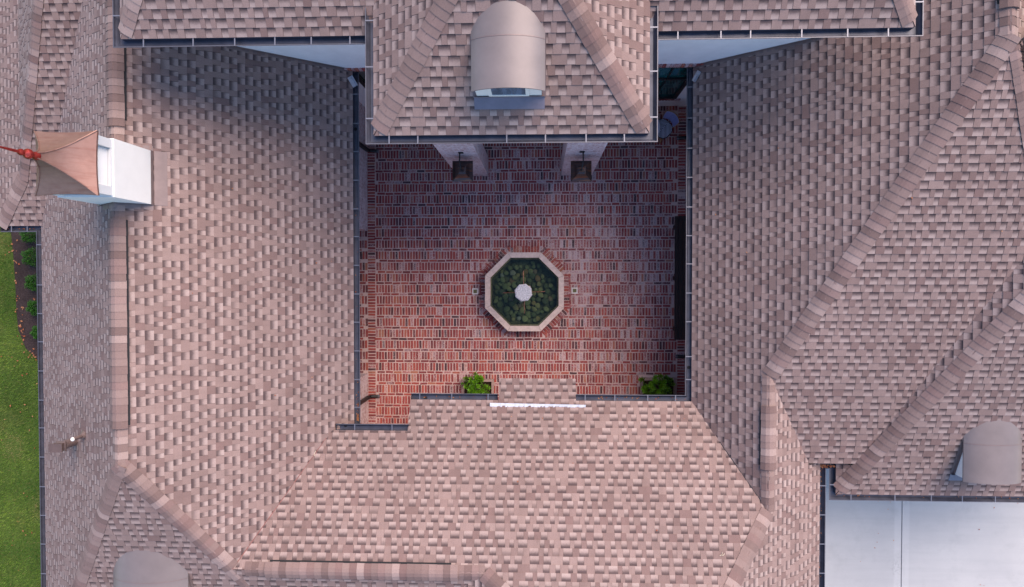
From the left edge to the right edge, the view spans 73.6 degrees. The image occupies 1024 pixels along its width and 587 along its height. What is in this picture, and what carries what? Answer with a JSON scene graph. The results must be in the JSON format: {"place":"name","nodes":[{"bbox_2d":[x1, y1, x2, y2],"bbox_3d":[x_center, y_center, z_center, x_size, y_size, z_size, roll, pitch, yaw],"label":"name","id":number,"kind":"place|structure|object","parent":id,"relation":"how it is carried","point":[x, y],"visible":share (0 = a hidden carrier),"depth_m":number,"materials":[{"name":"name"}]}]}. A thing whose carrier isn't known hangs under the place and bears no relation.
{"place":"outdoors","nodes":[
{"label":"outdoors","id":0,"kind":"place"},
{"bbox_2d":[0,230,40,586],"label":"lawn","id":1,"kind":"structure","parent":0,"point":[23,458],"depth_m":17.88,"materials":[{"name":"plant"}]},
{"bbox_2d":[1,239,36,570],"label":"lawn leaf litter","id":2,"kind":"object","parent":1,"relation":"on","point":[22,339],"visible":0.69,"depth_m":17.76,"materials":[{"name":"brown plant"}]},
{"bbox_2d":[11,232,37,358],"bbox_3d":[-11.093,-0.087,17.693,3.823,0.001,4.043,0,91,2],"label":"mulch bed","id":3,"kind":"object","parent":1,"relation":"on","point":[25,295],"visible":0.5,"depth_m":17.76,"materials":[{"name":"brown soil"}]},
{"bbox_2d":[18,232,35,242],"bbox_3d":[-12.317,-1.509,17.499,0.502,0.436,0.474,0,91,2],"label":"shrub","id":4,"kind":"object","parent":3,"relation":"on","point":[26,239],"visible":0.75,"depth_m":17.41,"materials":[{"name":"green plant"}]},
{"bbox_2d":[20,246,35,266],"bbox_3d":[-12.307,-0.944,17.501,0.525,0.456,0.521,33,92,1],"label":"shrub","id":5,"kind":"object","parent":3,"relation":"on","point":[25,257],"visible":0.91,"depth_m":17.42,"materials":[{"name":"green plant"}]},
{"bbox_2d":[24,275,36,291],"bbox_3d":[-12.220,-0.278,17.516,0.494,0.445,0.519,0,91,2],"label":"shrub","id":6,"kind":"object","parent":3,"relation":"on","point":[29,285],"visible":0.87,"depth_m":17.42,"materials":[{"name":"green plant"}]},
{"bbox_2d":[25,300,36,315],"bbox_3d":[-12.210,0.368,17.545,0.449,0.411,0.440,0,91,2],"label":"shrub","id":7,"kind":"object","parent":3,"relation":"on","point":[31,309],"visible":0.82,"depth_m":17.45,"materials":[{"name":"green plant"}]},
{"bbox_2d":[29,325,37,338],"bbox_3d":[-12.139,0.999,17.566,0.401,0.389,0.393,0,91,2],"label":"shrub","id":8,"kind":"object","parent":3,"relation":"on","point":[34,331],"visible":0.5,"depth_m":17.46,"materials":[{"name":"green plant"}]},
{"bbox_2d":[0,0,1023,586],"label":"house","id":9,"kind":"structure","parent":1,"relation":"on","point":[854,314],"depth_m":12.66,"materials":[{"name":"tile"}]},
{"bbox_2d":[344,68,364,87],"bbox_3d":[-2.480,-4.624,15.229,1.764,2.721,0.090,0,91,2],"label":"window","id":10,"kind":"structure","parent":9,"relation":"in","point":[361,71],"depth_m":14.31,"materials":[{"name":"black metal"}]},
{"bbox_2d":[452,152,472,181],"bbox_3d":[-1.029,-2.619,14.418,0.430,1.013,0.545,0,91,2],"label":"wall lantern","id":11,"kind":"object","parent":9,"relation":"attached to","point":[462,171],"depth_m":14.27,"materials":[{"name":"black metal"}]},
{"bbox_2d":[8,228,1018,576],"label":"gutter leaf litter","id":12,"kind":"object","parent":9,"relation":"on","point":[602,398],"visible":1,"depth_m":13.95,"materials":[{"name":"brown plant"}]},
{"bbox_2d":[571,151,591,181],"bbox_3d":[1.440,-2.609,14.316,0.430,1.013,0.561,0,91,2],"label":"wall lantern","id":13,"kind":"object","parent":9,"relation":"attached to","point":[581,171],"depth_m":14.16,"materials":[{"name":"black metal"}]},
{"bbox_2d":[658,63,703,100],"bbox_3d":[3.066,-4.620,15.001,1.764,2.721,0.090,0,91,2],"label":"window","id":14,"kind":"structure","parent":9,"relation":"in","point":[672,78],"depth_m":14.67,"materials":[{"name":"teal glass"}]},
{"bbox_2d":[360,106,686,422],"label":"courtyard paving","id":15,"kind":"structure","parent":0,"point":[637,368],"depth_m":17.19,"materials":[{"name":"brick"}]},
{"bbox_2d":[472,288,477,293],"bbox_3d":[-0.926,-0.054,17.249,0.156,0.032,0.156,0,91,2],"label":"ground light","id":16,"kind":"object","parent":15,"relation":"on","point":[474,290],"visible":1,"depth_m":17.23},
{"bbox_2d":[462,379,493,393],"bbox_3d":[-0.855,2.451,17.248,0.806,0.130,0.600,0,91,2],"label":"planter","id":17,"kind":"object","parent":15,"relation":"on","point":[490,382],"visible":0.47,"depth_m":17.20,"materials":[{"name":"ceramic"}]},
{"bbox_2d":[461,371,490,393],"bbox_3d":[-0.894,2.309,16.845,0.626,0.859,0.765,-35,90,3],"label":"leafy plant","id":18,"kind":"object","parent":17,"relation":"in","point":[478,379],"visible":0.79,"depth_m":16.80,"materials":[{"name":"green plant"}]},
{"bbox_2d":[485,252,563,330],"bbox_3d":[0.293,-0.035,16.475,1.930,1.480,1.930,0,91,2],"label":"fountain","id":19,"kind":"object","parent":15,"relation":"on","point":[524,291],"visible":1,"depth_m":17.05,"materials":[{"name":"stone"}]},
{"bbox_2d":[571,288,577,293],"bbox_3d":[1.568,-0.072,17.146,0.156,0.032,0.156,0,91,2],"label":"ground light","id":20,"kind":"object","parent":15,"relation":"on","point":[574,290],"visible":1,"depth_m":17.13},
{"bbox_2d":[640,377,675,394],"bbox_3d":[3.639,2.427,17.062,0.883,0.130,0.656,0,91,2],"label":"planter","id":21,"kind":"object","parent":15,"relation":"on","point":[649,379],"visible":0.2,"depth_m":17.07,"materials":[{"name":"ceramic"}]},
{"bbox_2d":[638,374,675,394],"bbox_3d":[3.527,2.273,16.649,0.908,0.886,0.682,0,91,2],"label":"leafy plant","id":22,"kind":"object","parent":21,"relation":"in","point":[663,387],"visible":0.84,"depth_m":16.60,"materials":[{"name":"green plant"}]},
{"bbox_2d":[658,110,679,143],"bbox_3d":[3.677,-4.027,16.540,0.470,0.893,0.571,42,92,1],"label":"bistro chair","id":23,"kind":"object","parent":15,"relation":"on","point":[666,128],"visible":0.81,"depth_m":16.52,"materials":[{"name":"blue metal"}]},
{"bbox_2d":[672,216,685,339],"bbox_3d":[4.129,-0.378,16.810,0.346,0.460,2.999,0,91,2],"label":"bench","id":24,"kind":"object","parent":15,"relation":"on","point":[679,276],"visible":0.77,"depth_m":16.59,"materials":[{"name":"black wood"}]},
{"bbox_2d":[825,469,1023,586],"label":"driveway","id":25,"kind":"structure","parent":0,"point":[941,544],"depth_m":16.93,"materials":[{"name":"concrete"}]}
]}

